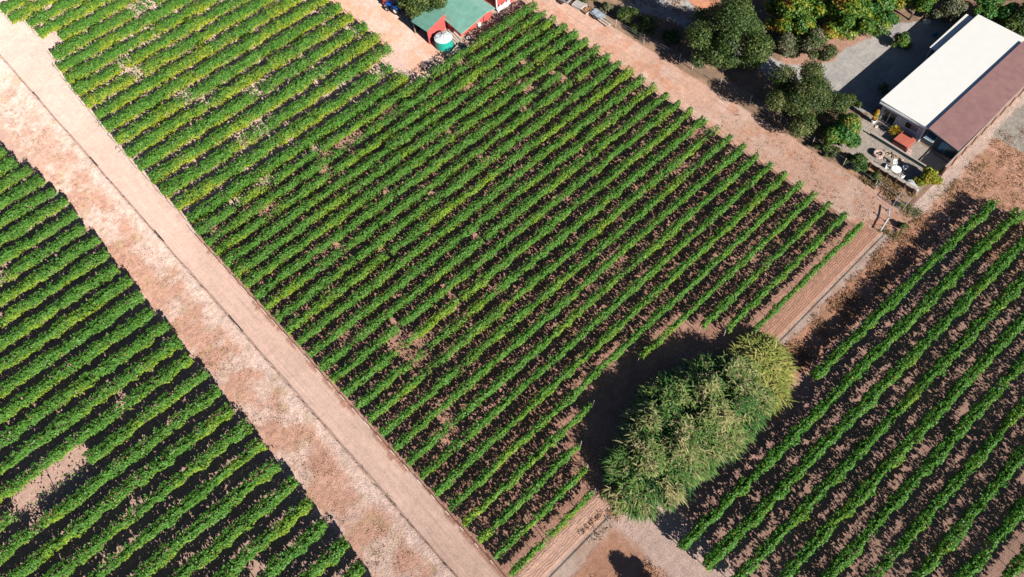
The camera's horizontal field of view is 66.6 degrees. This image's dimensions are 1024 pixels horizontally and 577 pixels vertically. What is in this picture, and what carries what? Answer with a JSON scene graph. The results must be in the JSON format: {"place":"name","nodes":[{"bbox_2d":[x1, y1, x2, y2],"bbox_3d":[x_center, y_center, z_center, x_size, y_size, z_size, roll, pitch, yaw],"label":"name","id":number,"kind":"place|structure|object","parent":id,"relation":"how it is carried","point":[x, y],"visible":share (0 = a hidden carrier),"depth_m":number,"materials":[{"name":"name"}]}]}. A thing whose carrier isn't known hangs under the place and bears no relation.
{"place":"outdoors","nodes":[
{"label":"outdoors","id":0,"kind":"place"},
{"bbox_2d":[0,25,596,576],"bbox_3d":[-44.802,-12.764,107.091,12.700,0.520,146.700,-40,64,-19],"label":"dirt road","id":1,"kind":"structure","parent":0,"point":[422,509],"depth_m":92.84,"materials":[{"name":"soil"}]},
{"bbox_2d":[326,0,507,75],"bbox_3d":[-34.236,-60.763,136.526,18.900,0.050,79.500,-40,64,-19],"label":"shed yard","id":2,"kind":"structure","parent":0,"point":[418,53],"depth_m":122.66,"materials":[{"name":"soil"}]},
{"bbox_2d":[396,0,447,19],"bbox_3d":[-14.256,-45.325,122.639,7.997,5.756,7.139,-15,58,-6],"label":"yard tree","id":3,"kind":"object","parent":2,"relation":"on","point":[414,8],"visible":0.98,"depth_m":120.93,"materials":[{"name":"green plant"}]},
{"bbox_2d":[411,5,446,43],"bbox_3d":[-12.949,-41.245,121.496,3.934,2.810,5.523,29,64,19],"label":"shed","id":4,"kind":"structure","parent":2,"relation":"on","point":[432,24],"depth_m":120.61,"materials":[{"name":"red wood"}]},
{"bbox_2d":[429,0,494,35],"bbox_3d":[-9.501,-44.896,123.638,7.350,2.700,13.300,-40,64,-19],"label":"barn","id":5,"kind":"structure","parent":2,"relation":"on","point":[462,17],"depth_m":121.36,"materials":[{"name":"green metal"}]},
{"bbox_2d":[0,0,1023,576],"bbox_3d":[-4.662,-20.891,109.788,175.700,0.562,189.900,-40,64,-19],"label":"ground","id":6,"kind":"structure","parent":0,"point":[624,546],"depth_m":92.96,"materials":[{"name":"soil"}]},
{"bbox_2d":[0,173,45,212],"bbox_3d":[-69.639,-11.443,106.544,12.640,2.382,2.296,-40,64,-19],"label":"vine row","id":7,"kind":"object","parent":6,"relation":"on","point":[39,181],"visible":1,"depth_m":107.01,"materials":[{"name":"green plant"}]},
{"bbox_2d":[0,187,57,231],"bbox_3d":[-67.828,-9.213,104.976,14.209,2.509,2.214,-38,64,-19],"label":"vine row","id":8,"kind":"object","parent":6,"relation":"on","point":[16,212],"visible":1,"depth_m":105.39,"materials":[{"name":"green plant"}]},
{"bbox_2d":[6,0,60,24],"bbox_3d":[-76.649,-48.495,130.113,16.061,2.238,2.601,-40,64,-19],"label":"vine row","id":9,"kind":"object","parent":6,"relation":"on","point":[26,9],"visible":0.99,"depth_m":128.40,"materials":[{"name":"green plant"}]},
{"bbox_2d":[0,196,70,249],"bbox_3d":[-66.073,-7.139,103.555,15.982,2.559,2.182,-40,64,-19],"label":"vine row","id":10,"kind":"object","parent":6,"relation":"on","point":[22,227],"visible":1,"depth_m":104.01,"materials":[{"name":"green plant"}]},
{"bbox_2d":[0,210,79,269],"bbox_3d":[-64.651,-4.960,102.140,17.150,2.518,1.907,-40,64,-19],"label":"vine row","id":11,"kind":"object","parent":6,"relation":"on","point":[39,236],"visible":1,"depth_m":102.61,"materials":[{"name":"green plant"}]},
{"bbox_2d":[0,222,86,289],"bbox_3d":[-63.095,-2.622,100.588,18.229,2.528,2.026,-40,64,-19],"label":"vine row","id":12,"kind":"object","parent":6,"relation":"on","point":[78,229],"visible":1,"depth_m":101.07,"materials":[{"name":"green plant"}]},
{"bbox_2d":[0,234,100,309],"bbox_3d":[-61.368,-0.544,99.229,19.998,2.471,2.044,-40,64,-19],"label":"vine row","id":13,"kind":"object","parent":6,"relation":"on","point":[43,274],"visible":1,"depth_m":99.66,"materials":[{"name":"green plant"}]},
{"bbox_2d":[23,0,85,28],"bbox_3d":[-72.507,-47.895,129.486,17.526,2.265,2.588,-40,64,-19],"label":"vine row","id":14,"kind":"object","parent":6,"relation":"on","point":[57,9],"visible":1,"depth_m":127.92,"materials":[{"name":"green plant"}]},
{"bbox_2d":[0,247,109,331],"bbox_3d":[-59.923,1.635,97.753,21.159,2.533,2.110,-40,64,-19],"label":"vine row","id":15,"kind":"object","parent":6,"relation":"on","point":[81,268],"visible":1,"depth_m":98.28,"materials":[{"name":"green plant"}]},
{"bbox_2d":[0,262,120,353],"bbox_3d":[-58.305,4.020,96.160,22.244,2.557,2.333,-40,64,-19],"label":"vine row","id":16,"kind":"object","parent":6,"relation":"on","point":[25,328],"visible":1,"depth_m":96.67,"materials":[{"name":"green plant"}]},
{"bbox_2d":[0,274,133,376],"bbox_3d":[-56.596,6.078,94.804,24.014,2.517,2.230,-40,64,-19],"label":"vine row","id":17,"kind":"object","parent":6,"relation":"on","point":[105,296],"visible":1,"depth_m":95.22,"materials":[{"name":"green plant"}]},
{"bbox_2d":[32,0,112,39],"bbox_3d":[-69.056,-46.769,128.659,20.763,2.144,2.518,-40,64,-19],"label":"vine row","id":18,"kind":"object","parent":6,"relation":"on","point":[72,14],"visible":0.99,"depth_m":126.87,"materials":[{"name":"green plant"}]},
{"bbox_2d":[0,289,145,400],"bbox_3d":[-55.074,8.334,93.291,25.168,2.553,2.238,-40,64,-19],"label":"vine row","id":19,"kind":"object","parent":6,"relation":"on","point":[96,324],"visible":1,"depth_m":93.69,"materials":[{"name":"green plant"}]},
{"bbox_2d":[0,307,155,424],"bbox_3d":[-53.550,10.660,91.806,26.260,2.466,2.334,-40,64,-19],"label":"vine row","id":20,"kind":"object","parent":6,"relation":"on","point":[40,388],"visible":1,"depth_m":92.12,"materials":[{"name":"green plant"}]},
{"bbox_2d":[0,320,171,450],"bbox_3d":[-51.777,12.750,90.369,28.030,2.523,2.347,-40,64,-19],"label":"vine row","id":21,"kind":"object","parent":6,"relation":"on","point":[112,362],"visible":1,"depth_m":90.74,"materials":[{"name":"green plant"}]},
{"bbox_2d":[0,333,184,477],"bbox_3d":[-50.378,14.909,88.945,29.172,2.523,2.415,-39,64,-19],"label":"vine row","id":22,"kind":"object","parent":6,"relation":"on","point":[18,456],"visible":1,"depth_m":89.28,"materials":[{"name":"green plant"}]},
{"bbox_2d":[0,351,194,504],"bbox_3d":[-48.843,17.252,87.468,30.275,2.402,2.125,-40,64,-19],"label":"vine row","id":23,"kind":"object","parent":6,"relation":"on","point":[165,375],"visible":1,"depth_m":87.70,"materials":[{"name":"green plant"}]},
{"bbox_2d":[54,0,141,42],"bbox_3d":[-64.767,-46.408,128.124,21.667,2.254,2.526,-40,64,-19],"label":"vine row","id":24,"kind":"object","parent":6,"relation":"on","point":[91,21],"visible":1,"depth_m":126.33,"materials":[{"name":"green plant"}]},
{"bbox_2d":[0,367,209,533],"bbox_3d":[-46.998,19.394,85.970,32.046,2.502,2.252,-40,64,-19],"label":"vine row","id":25,"kind":"object","parent":6,"relation":"on","point":[189,384],"visible":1,"depth_m":87.62,"materials":[{"name":"green plant"}]},
{"bbox_2d":[48,0,168,60],"bbox_3d":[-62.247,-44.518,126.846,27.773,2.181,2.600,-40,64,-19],"label":"vine row","id":26,"kind":"object","parent":6,"relation":"on","point":[93,34],"visible":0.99,"depth_m":124.61,"materials":[{"name":"green plant"}]},
{"bbox_2d":[0,384,221,565],"bbox_3d":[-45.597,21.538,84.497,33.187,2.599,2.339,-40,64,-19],"label":"vine row","id":27,"kind":"object","parent":6,"relation":"on","point":[163,432],"visible":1,"depth_m":84.54,"materials":[{"name":"green plant"}]},
{"bbox_2d":[0,402,234,576],"bbox_3d":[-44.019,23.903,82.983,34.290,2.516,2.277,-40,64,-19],"label":"vine row","id":28,"kind":"object","parent":6,"relation":"on","point":[86,522],"visible":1,"depth_m":83.44,"materials":[{"name":"green plant"}]},
{"bbox_2d":[53,0,194,74],"bbox_3d":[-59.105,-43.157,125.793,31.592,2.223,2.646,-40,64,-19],"label":"vine row","id":29,"kind":"object","parent":6,"relation":"on","point":[121,34],"visible":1,"depth_m":124.07,"materials":[{"name":"green plant"}]},
{"bbox_2d":[63,0,220,84],"bbox_3d":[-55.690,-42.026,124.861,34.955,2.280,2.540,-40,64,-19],"label":"vine row","id":30,"kind":"object","parent":6,"relation":"on","point":[85,69],"visible":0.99,"depth_m":122.98,"materials":[{"name":"green plant"}]},
{"bbox_2d":[41,413,253,576],"bbox_3d":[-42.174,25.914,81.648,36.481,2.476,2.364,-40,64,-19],"label":"vine row","id":31,"kind":"object","parent":6,"relation":"on","point":[111,530],"visible":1,"depth_m":82.91,"materials":[{"name":"green plant"}]},
{"bbox_2d":[71,0,249,97],"bbox_3d":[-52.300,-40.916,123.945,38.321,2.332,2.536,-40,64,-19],"label":"vine row","id":32,"kind":"object","parent":6,"relation":"on","point":[143,54],"visible":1,"depth_m":122.18,"materials":[{"name":"green plant"}]},
{"bbox_2d":[87,438,267,576],"bbox_3d":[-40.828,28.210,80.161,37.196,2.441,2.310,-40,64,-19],"label":"vine row","id":33,"kind":"object","parent":6,"relation":"on","point":[154,529],"visible":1,"depth_m":82.12,"materials":[{"name":"green plant"}]},
{"bbox_2d":[80,0,276,109],"bbox_3d":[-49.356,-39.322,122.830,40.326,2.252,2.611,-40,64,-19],"label":"vine row","id":34,"kind":"object","parent":6,"relation":"on","point":[239,15],"visible":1,"depth_m":121.03,"materials":[{"name":"green plant"}]},
{"bbox_2d":[90,0,303,121],"bbox_3d":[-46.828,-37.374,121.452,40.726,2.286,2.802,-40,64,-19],"label":"vine row","id":35,"kind":"object","parent":6,"relation":"on","point":[262,18],"visible":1,"depth_m":120.21,"materials":[{"name":"green plant"}]},
{"bbox_2d":[128,459,281,576],"bbox_3d":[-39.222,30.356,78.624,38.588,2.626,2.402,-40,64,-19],"label":"vine row","id":36,"kind":"object","parent":6,"relation":"on","point":[244,489],"visible":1,"depth_m":81.33,"materials":[{"name":"green plant"}]},
{"bbox_2d":[98,0,330,133],"bbox_3d":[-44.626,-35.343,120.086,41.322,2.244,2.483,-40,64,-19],"label":"vine row","id":37,"kind":"object","parent":6,"relation":"on","point":[186,77],"visible":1,"depth_m":118.80,"materials":[{"name":"green plant"}]},
{"bbox_2d":[110,0,342,146],"bbox_3d":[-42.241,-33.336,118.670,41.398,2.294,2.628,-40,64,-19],"label":"vine row","id":38,"kind":"object","parent":6,"relation":"on","point":[249,62],"visible":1,"depth_m":117.75,"materials":[{"name":"green plant"}]},
{"bbox_2d":[168,475,299,576],"bbox_3d":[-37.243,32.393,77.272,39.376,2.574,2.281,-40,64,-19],"label":"vine row","id":39,"kind":"object","parent":6,"relation":"on","point":[252,514],"visible":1,"depth_m":80.85,"materials":[{"name":"green plant"}]},
{"bbox_2d":[118,11,354,159],"bbox_3d":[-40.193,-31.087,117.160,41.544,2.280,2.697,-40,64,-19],"label":"vine row","id":40,"kind":"object","parent":6,"relation":"on","point":[224,94],"visible":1,"depth_m":116.34,"materials":[{"name":"green plant"}]},
{"bbox_2d":[134,20,368,172],"bbox_3d":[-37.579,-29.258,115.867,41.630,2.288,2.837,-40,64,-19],"label":"vine row","id":41,"kind":"object","parent":6,"relation":"on","point":[163,152],"visible":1,"depth_m":114.38,"materials":[{"name":"green plant"}]},
{"bbox_2d":[212,496,312,576],"bbox_3d":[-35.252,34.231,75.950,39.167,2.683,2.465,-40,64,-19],"label":"vine row","id":42,"kind":"object","parent":6,"relation":"on","point":[236,563],"visible":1,"depth_m":79.94,"materials":[{"name":"green plant"}]},
{"bbox_2d":[146,32,384,185],"bbox_3d":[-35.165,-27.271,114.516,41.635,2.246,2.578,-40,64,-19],"label":"vine row","id":43,"kind":"object","parent":6,"relation":"on","point":[287,92],"visible":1,"depth_m":113.64,"materials":[{"name":"green plant"}]},
{"bbox_2d":[157,41,393,199],"bbox_3d":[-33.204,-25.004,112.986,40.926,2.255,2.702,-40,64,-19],"label":"vine row","id":44,"kind":"object","parent":6,"relation":"on","point":[186,176],"visible":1,"depth_m":112.13,"materials":[{"name":"green plant"}]},
{"bbox_2d":[170,61,393,211],"bbox_3d":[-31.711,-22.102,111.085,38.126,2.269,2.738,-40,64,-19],"label":"vine row","id":45,"kind":"object","parent":6,"relation":"on","point":[255,157],"visible":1,"depth_m":110.27,"materials":[{"name":"green plant"}]},
{"bbox_2d":[257,519,327,576],"bbox_3d":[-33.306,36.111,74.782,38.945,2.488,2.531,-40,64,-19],"label":"vine row","id":46,"kind":"object","parent":6,"relation":"on","point":[298,550],"visible":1,"depth_m":79.39,"materials":[{"name":"green plant"}]},
{"bbox_2d":[184,70,408,226],"bbox_3d":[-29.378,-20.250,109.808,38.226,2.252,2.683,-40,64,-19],"label":"vine row","id":47,"kind":"object","parent":6,"relation":"on","point":[284,157],"visible":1,"depth_m":108.98,"materials":[{"name":"green plant"}]},
{"bbox_2d":[293,535,350,576],"bbox_3d":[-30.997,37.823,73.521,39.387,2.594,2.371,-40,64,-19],"label":"vine row","id":48,"kind":"object","parent":6,"relation":"on","point":[323,561],"visible":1,"depth_m":78.64,"materials":[{"name":"green plant"}]},
{"bbox_2d":[194,0,538,239],"bbox_3d":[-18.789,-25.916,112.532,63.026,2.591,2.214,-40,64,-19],"label":"vine row","id":49,"kind":"object","parent":6,"relation":"on","point":[287,171],"visible":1,"depth_m":111.29,"materials":[{"name":"green plant"}]},
{"bbox_2d":[202,10,546,249],"bbox_3d":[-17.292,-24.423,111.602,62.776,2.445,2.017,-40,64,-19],"label":"vine row","id":50,"kind":"object","parent":6,"relation":"on","point":[410,103],"visible":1,"depth_m":110.46,"materials":[{"name":"green plant"}]},
{"bbox_2d":[211,14,556,260],"bbox_3d":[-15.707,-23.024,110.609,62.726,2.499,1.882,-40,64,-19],"label":"vine row","id":51,"kind":"object","parent":6,"relation":"on","point":[246,231],"visible":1,"depth_m":109.47,"materials":[{"name":"green plant"}]},
{"bbox_2d":[220,22,567,270],"bbox_3d":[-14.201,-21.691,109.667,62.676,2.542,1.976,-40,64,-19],"label":"vine row","id":52,"kind":"object","parent":6,"relation":"on","point":[414,128],"visible":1,"depth_m":107.86,"materials":[{"name":"green plant"}]},
{"bbox_2d":[230,28,579,281],"bbox_3d":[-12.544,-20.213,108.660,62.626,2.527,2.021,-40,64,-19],"label":"vine row","id":53,"kind":"object","parent":6,"relation":"on","point":[465,111],"visible":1,"depth_m":106.98,"materials":[{"name":"green plant"}]},
{"bbox_2d":[240,37,588,292],"bbox_3d":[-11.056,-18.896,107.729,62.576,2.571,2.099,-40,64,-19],"label":"vine row","id":54,"kind":"object","parent":6,"relation":"on","point":[317,232],"visible":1,"depth_m":105.61,"materials":[{"name":"green plant"}]},
{"bbox_2d":[250,43,600,303],"bbox_3d":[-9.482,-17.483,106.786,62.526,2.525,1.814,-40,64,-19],"label":"vine row","id":55,"kind":"object","parent":6,"relation":"on","point":[418,177],"visible":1,"depth_m":104.86,"materials":[{"name":"green plant"}]},
{"bbox_2d":[261,51,612,314],"bbox_3d":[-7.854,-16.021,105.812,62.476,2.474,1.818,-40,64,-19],"label":"vine row","id":56,"kind":"object","parent":6,"relation":"on","point":[418,194],"visible":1,"depth_m":103.98,"materials":[{"name":"green plant"}]},
{"bbox_2d":[270,58,622,325],"bbox_3d":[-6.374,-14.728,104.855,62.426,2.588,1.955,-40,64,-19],"label":"vine row","id":57,"kind":"object","parent":6,"relation":"on","point":[450,189],"visible":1,"depth_m":103.17,"materials":[{"name":"green plant"}]},
{"bbox_2d":[282,65,634,337],"bbox_3d":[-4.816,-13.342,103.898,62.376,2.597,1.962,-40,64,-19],"label":"vine row","id":58,"kind":"object","parent":6,"relation":"on","point":[366,268],"visible":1,"depth_m":101.68,"materials":[{"name":"green plant"}]},
{"bbox_2d":[293,74,645,349],"bbox_3d":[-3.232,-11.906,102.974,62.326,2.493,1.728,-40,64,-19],"label":"vine row","id":59,"kind":"object","parent":6,"relation":"on","point":[398,264],"visible":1,"depth_m":101.02,"materials":[{"name":"green plant"}]},
{"bbox_2d":[305,81,657,361],"bbox_3d":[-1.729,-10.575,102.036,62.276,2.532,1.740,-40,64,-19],"label":"vine row","id":60,"kind":"object","parent":6,"relation":"on","point":[492,210],"visible":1,"depth_m":100.19,"materials":[{"name":"green plant"}]},
{"bbox_2d":[316,90,669,373],"bbox_3d":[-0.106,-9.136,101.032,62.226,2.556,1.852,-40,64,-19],"label":"vine row","id":61,"kind":"object","parent":6,"relation":"on","point":[337,353],"visible":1,"depth_m":99.43,"materials":[{"name":"green plant"}]},
{"bbox_2d":[327,99,681,386],"bbox_3d":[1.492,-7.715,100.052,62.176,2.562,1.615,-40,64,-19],"label":"vine row","id":62,"kind":"object","parent":6,"relation":"on","point":[497,246],"visible":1,"depth_m":98.08,"materials":[{"name":"green plant"}]},
{"bbox_2d":[0,0,1023,576],"bbox_3d":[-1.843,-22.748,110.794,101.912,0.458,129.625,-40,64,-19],"label":"dry weeds","id":63,"kind":"object","parent":6,"relation":"on","point":[848,296],"visible":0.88,"depth_m":97.58,"materials":[{"name":"brown plant"}]},
{"bbox_2d":[339,107,693,398],"bbox_3d":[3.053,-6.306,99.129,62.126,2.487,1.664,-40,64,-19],"label":"vine row","id":64,"kind":"object","parent":6,"relation":"on","point":[379,362],"visible":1,"depth_m":97.26,"materials":[{"name":"green plant"}]},
{"bbox_2d":[65,80,986,565],"bbox_3d":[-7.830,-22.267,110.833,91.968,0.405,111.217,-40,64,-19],"label":"green weeds","id":65,"kind":"object","parent":6,"relation":"on","point":[883,230],"visible":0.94,"depth_m":99.87,"materials":[{"name":"green plant"}]},
{"bbox_2d":[460,402,593,530],"bbox_3d":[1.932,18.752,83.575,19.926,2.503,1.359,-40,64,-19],"label":"vine row","id":66,"kind":"object","parent":6,"relation":"on","point":[557,436],"visible":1,"depth_m":82.96,"materials":[{"name":"green plant"}]},
{"bbox_2d":[475,441,581,546],"bbox_3d":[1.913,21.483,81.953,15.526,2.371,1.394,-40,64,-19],"label":"vine row","id":67,"kind":"object","parent":6,"relation":"on","point":[510,511],"visible":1,"depth_m":81.27,"materials":[{"name":"green plant"}]},
{"bbox_2d":[352,115,708,413],"bbox_3d":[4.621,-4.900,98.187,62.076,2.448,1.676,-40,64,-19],"label":"vine row","id":68,"kind":"object","parent":6,"relation":"on","point":[543,253],"visible":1,"depth_m":96.85,"materials":[{"name":"green plant"}]},
{"bbox_2d":[490,464,589,562],"bbox_3d":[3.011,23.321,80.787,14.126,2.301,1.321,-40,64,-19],"label":"vine row","id":69,"kind":"object","parent":6,"relation":"on","point":[547,506],"visible":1,"depth_m":80.18,"materials":[{"name":"green plant"}]},
{"bbox_2d":[364,124,720,426],"bbox_3d":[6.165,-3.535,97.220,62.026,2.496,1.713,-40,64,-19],"label":"vine row","id":70,"kind":"object","parent":6,"relation":"on","point":[406,388],"visible":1,"depth_m":95.23,"materials":[{"name":"green plant"}]},
{"bbox_2d":[508,488,595,576],"bbox_3d":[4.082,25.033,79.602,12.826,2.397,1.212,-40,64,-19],"label":"vine row","id":71,"kind":"object","parent":6,"relation":"on","point":[515,568],"visible":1,"depth_m":79.12,"materials":[{"name":"green plant"}]},
{"bbox_2d":[377,133,733,440],"bbox_3d":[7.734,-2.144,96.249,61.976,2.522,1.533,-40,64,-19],"label":"vine row","id":72,"kind":"object","parent":6,"relation":"on","point":[526,309],"visible":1,"depth_m":94.12,"materials":[{"name":"green plant"}]},
{"bbox_2d":[390,142,747,453],"bbox_3d":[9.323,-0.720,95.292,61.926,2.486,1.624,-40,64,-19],"label":"vine row","id":73,"kind":"object","parent":6,"relation":"on","point":[569,298],"visible":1,"depth_m":93.05,"materials":[{"name":"green plant"}]},
{"bbox_2d":[403,151,760,469],"bbox_3d":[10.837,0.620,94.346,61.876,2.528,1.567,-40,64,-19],"label":"vine row","id":74,"kind":"object","parent":6,"relation":"on","point":[556,332],"visible":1,"depth_m":92.31,"materials":[{"name":"green plant"}]},
{"bbox_2d":[417,160,774,483],"bbox_3d":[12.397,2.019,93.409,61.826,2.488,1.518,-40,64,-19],"label":"vine row","id":75,"kind":"object","parent":6,"relation":"on","point":[487,418],"visible":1,"depth_m":91.81,"materials":[{"name":"green plant"}]},
{"bbox_2d":[431,170,788,498],"bbox_3d":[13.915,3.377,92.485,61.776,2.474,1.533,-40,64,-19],"label":"vine row","id":76,"kind":"object","parent":6,"relation":"on","point":[578,362],"visible":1,"depth_m":90.56,"materials":[{"name":"green plant"}]},
{"bbox_2d":[445,179,803,514],"bbox_3d":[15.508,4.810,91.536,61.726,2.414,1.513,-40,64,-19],"label":"vine row","id":77,"kind":"object","parent":6,"relation":"on","point":[587,380],"visible":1,"depth_m":89.37,"materials":[{"name":"green plant"}]},
{"bbox_2d":[597,347,781,523],"bbox_3d":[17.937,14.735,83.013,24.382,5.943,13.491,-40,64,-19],"label":"reed thicket","id":78,"kind":"object","parent":6,"relation":"on","point":[705,432],"visible":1,"depth_m":82.00,"materials":[{"name":"green plant"}]},
{"bbox_2d":[637,190,818,364],"bbox_3d":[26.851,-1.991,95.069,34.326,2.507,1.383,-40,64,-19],"label":"vine row","id":79,"kind":"object","parent":6,"relation":"on","point":[727,275],"visible":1,"depth_m":94.31,"materials":[{"name":"green plant"}]},
{"bbox_2d":[683,0,775,71],"bbox_3d":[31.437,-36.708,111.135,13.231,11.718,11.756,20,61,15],"label":"oak tree","id":80,"kind":"object","parent":6,"relation":"on","point":[741,29],"visible":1,"depth_m":109.11,"materials":[{"name":"green plant"}]},
{"bbox_2d":[726,330,800,420],"bbox_3d":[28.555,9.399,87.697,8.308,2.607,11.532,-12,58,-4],"label":"pale reed clump","id":81,"kind":"object","parent":6,"relation":"on","point":[770,355],"visible":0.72,"depth_m":87.62,"materials":[{"name":"green plant"}]},
{"bbox_2d":[699,200,833,331],"bbox_3d":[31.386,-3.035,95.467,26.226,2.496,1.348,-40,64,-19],"label":"vine row","id":82,"kind":"object","parent":6,"relation":"on","point":[800,231],"visible":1,"depth_m":94.63,"materials":[{"name":"green plant"}]},
{"bbox_2d":[723,211,848,336],"bbox_3d":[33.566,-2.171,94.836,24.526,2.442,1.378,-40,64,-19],"label":"vine row","id":83,"kind":"object","parent":6,"relation":"on","point":[815,242],"visible":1,"depth_m":94.15,"materials":[{"name":"green plant"}]},
{"bbox_2d":[762,0,827,35],"bbox_3d":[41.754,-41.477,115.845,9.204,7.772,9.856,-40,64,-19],"label":"maple tree","id":84,"kind":"object","parent":6,"relation":"on","point":[797,18],"visible":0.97,"depth_m":113.92,"materials":[{"name":"green plant"}]},
{"bbox_2d":[751,221,863,334],"bbox_3d":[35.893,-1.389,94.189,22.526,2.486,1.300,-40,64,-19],"label":"vine row","id":85,"kind":"object","parent":6,"relation":"on","point":[807,277],"visible":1,"depth_m":93.48,"materials":[{"name":"green plant"}]},
{"bbox_2d":[765,58,850,143],"bbox_3d":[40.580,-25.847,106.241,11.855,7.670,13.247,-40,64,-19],"label":"oak tree","id":86,"kind":"object","parent":6,"relation":"on","point":[798,98],"visible":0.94,"depth_m":104.76,"materials":[{"name":"green plant"}]},
{"bbox_2d":[823,112,862,147],"bbox_3d":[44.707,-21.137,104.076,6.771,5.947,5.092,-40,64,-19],"label":"leafy tree","id":87,"kind":"object","parent":6,"relation":"on","point":[845,130],"visible":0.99,"depth_m":102.61,"materials":[{"name":"green plant"}]},
{"bbox_2d":[676,207,1023,550],"bbox_3d":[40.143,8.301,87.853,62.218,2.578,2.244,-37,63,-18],"label":"vine row","id":88,"kind":"object","parent":6,"relation":"on","point":[769,460],"visible":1,"depth_m":86.35,"materials":[{"name":"green plant"}]},
{"bbox_2d":[809,0,893,40],"bbox_3d":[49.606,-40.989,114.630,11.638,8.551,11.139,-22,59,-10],"label":"maple tree","id":89,"kind":"object","parent":6,"relation":"on","point":[851,18],"visible":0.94,"depth_m":113.07,"materials":[{"name":"green plant"}]},
{"bbox_2d":[702,232,1023,570],"bbox_3d":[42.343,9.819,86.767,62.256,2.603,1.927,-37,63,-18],"label":"vine row","id":90,"kind":"object","parent":6,"relation":"on","point":[857,411],"visible":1,"depth_m":84.08,"materials":[{"name":"green plant"}]},
{"bbox_2d":[731,272,1023,576],"bbox_3d":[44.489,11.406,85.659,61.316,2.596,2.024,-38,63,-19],"label":"vine row","id":91,"kind":"object","parent":6,"relation":"on","point":[778,533],"visible":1,"depth_m":82.93,"materials":[{"name":"green plant"}]},
{"bbox_2d":[777,311,1023,576],"bbox_3d":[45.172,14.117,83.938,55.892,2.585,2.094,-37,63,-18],"label":"vine row","id":92,"kind":"object","parent":6,"relation":"on","point":[903,447],"visible":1,"depth_m":81.78,"materials":[{"name":"green plant"}]},
{"bbox_2d":[809,197,1000,379],"bbox_3d":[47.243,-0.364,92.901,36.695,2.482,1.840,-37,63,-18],"label":"vine row","id":93,"kind":"object","parent":6,"relation":"on","point":[823,367],"visible":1,"depth_m":91.45,"materials":[{"name":"green plant"}]},
{"bbox_2d":[819,351,1023,576],"bbox_3d":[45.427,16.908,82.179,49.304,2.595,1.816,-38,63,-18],"label":"vine row","id":94,"kind":"object","parent":6,"relation":"on","point":[901,495],"visible":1,"depth_m":80.42,"materials":[{"name":"green plant"}]},
{"bbox_2d":[865,397,1023,576],"bbox_3d":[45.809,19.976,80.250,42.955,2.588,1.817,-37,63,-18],"label":"vine row","id":95,"kind":"object","parent":6,"relation":"on","point":[915,527],"visible":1,"depth_m":79.48,"materials":[{"name":"green plant"}]},
{"bbox_2d":[910,441,1023,576],"bbox_3d":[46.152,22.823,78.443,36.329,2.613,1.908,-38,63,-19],"label":"vine row","id":96,"kind":"object","parent":6,"relation":"on","point":[940,549],"visible":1,"depth_m":77.89,"materials":[{"name":"green plant"}]},
{"bbox_2d":[952,495,1023,576],"bbox_3d":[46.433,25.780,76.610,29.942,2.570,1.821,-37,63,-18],"label":"vine row","id":97,"kind":"object","parent":6,"relation":"on","point":[998,533],"visible":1,"depth_m":76.58,"materials":[{"name":"green plant"}]},
{"bbox_2d":[972,0,1019,20],"bbox_3d":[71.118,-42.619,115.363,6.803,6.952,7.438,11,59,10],"label":"maple tree","id":98,"kind":"object","parent":6,"relation":"on","point":[986,9],"visible":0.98,"depth_m":113.82,"materials":[{"name":"green plant"}]},
{"bbox_2d":[992,2,1023,35],"bbox_3d":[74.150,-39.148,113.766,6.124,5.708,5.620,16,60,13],"label":"round tree","id":99,"kind":"object","parent":6,"relation":"on","point":[1014,24],"visible":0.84,"depth_m":112.76,"materials":[{"name":"green plant"}]},
{"bbox_2d":[500,0,905,237],"bbox_3d":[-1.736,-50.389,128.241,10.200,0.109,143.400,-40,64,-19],"label":"farm track","id":100,"kind":"structure","parent":0,"point":[712,105],"depth_m":109.57,"materials":[{"name":"soil"}]},
{"bbox_2d":[620,0,951,112],"bbox_3d":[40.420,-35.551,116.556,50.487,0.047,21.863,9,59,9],"label":"gravel driveway","id":101,"kind":"structure","parent":0,"point":[863,69],"depth_m":114.86,"materials":[{"name":"grey gravel"}]},
{"bbox_2d":[835,113,949,193],"bbox_3d":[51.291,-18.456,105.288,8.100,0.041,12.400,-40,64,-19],"label":"patio","id":102,"kind":"structure","parent":0,"point":[920,152],"depth_m":105.19,"materials":[{"name":"concrete"}]},
{"bbox_2d":[878,14,1023,158],"bbox_3d":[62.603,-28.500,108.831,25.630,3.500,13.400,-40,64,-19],"label":"house","id":103,"kind":"structure","parent":0,"point":[957,91],"depth_m":106.68,"materials":[{"name":"white metal"}]},
{"bbox_2d":[993,103,1023,153],"bbox_3d":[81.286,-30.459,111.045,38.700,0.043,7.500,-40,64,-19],"label":"gravel yard","id":104,"kind":"structure","parent":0,"point":[1012,122],"depth_m":106.43,"materials":[{"name":"grey gravel"}]},
{"label":"terrain","id":105,"kind":"structure","parent":0,"visible":0},
{"bbox_2d":[769,32,799,58],"bbox_3d":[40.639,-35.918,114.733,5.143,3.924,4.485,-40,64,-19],"label":"grey shrub","id":106,"kind":"object","parent":105,"relation":"on","point":[785,42],"visible":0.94,"depth_m":114.01,"materials":[{"name":"green plant"}]},
{"bbox_2d":[793,25,837,61],"bbox_3d":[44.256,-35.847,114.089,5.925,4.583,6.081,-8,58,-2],"label":"grey shrub","id":107,"kind":"object","parent":105,"relation":"on","point":[814,41],"visible":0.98,"depth_m":113.19,"materials":[{"name":"green plant"}]},
{"bbox_2d":[923,0,968,23],"bbox_3d":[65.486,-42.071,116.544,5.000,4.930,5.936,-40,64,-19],"label":"grey shrub","id":108,"kind":"object","parent":105,"relation":"on","point":[952,10],"visible":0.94,"depth_m":115.70,"materials":[{"name":"green plant"}]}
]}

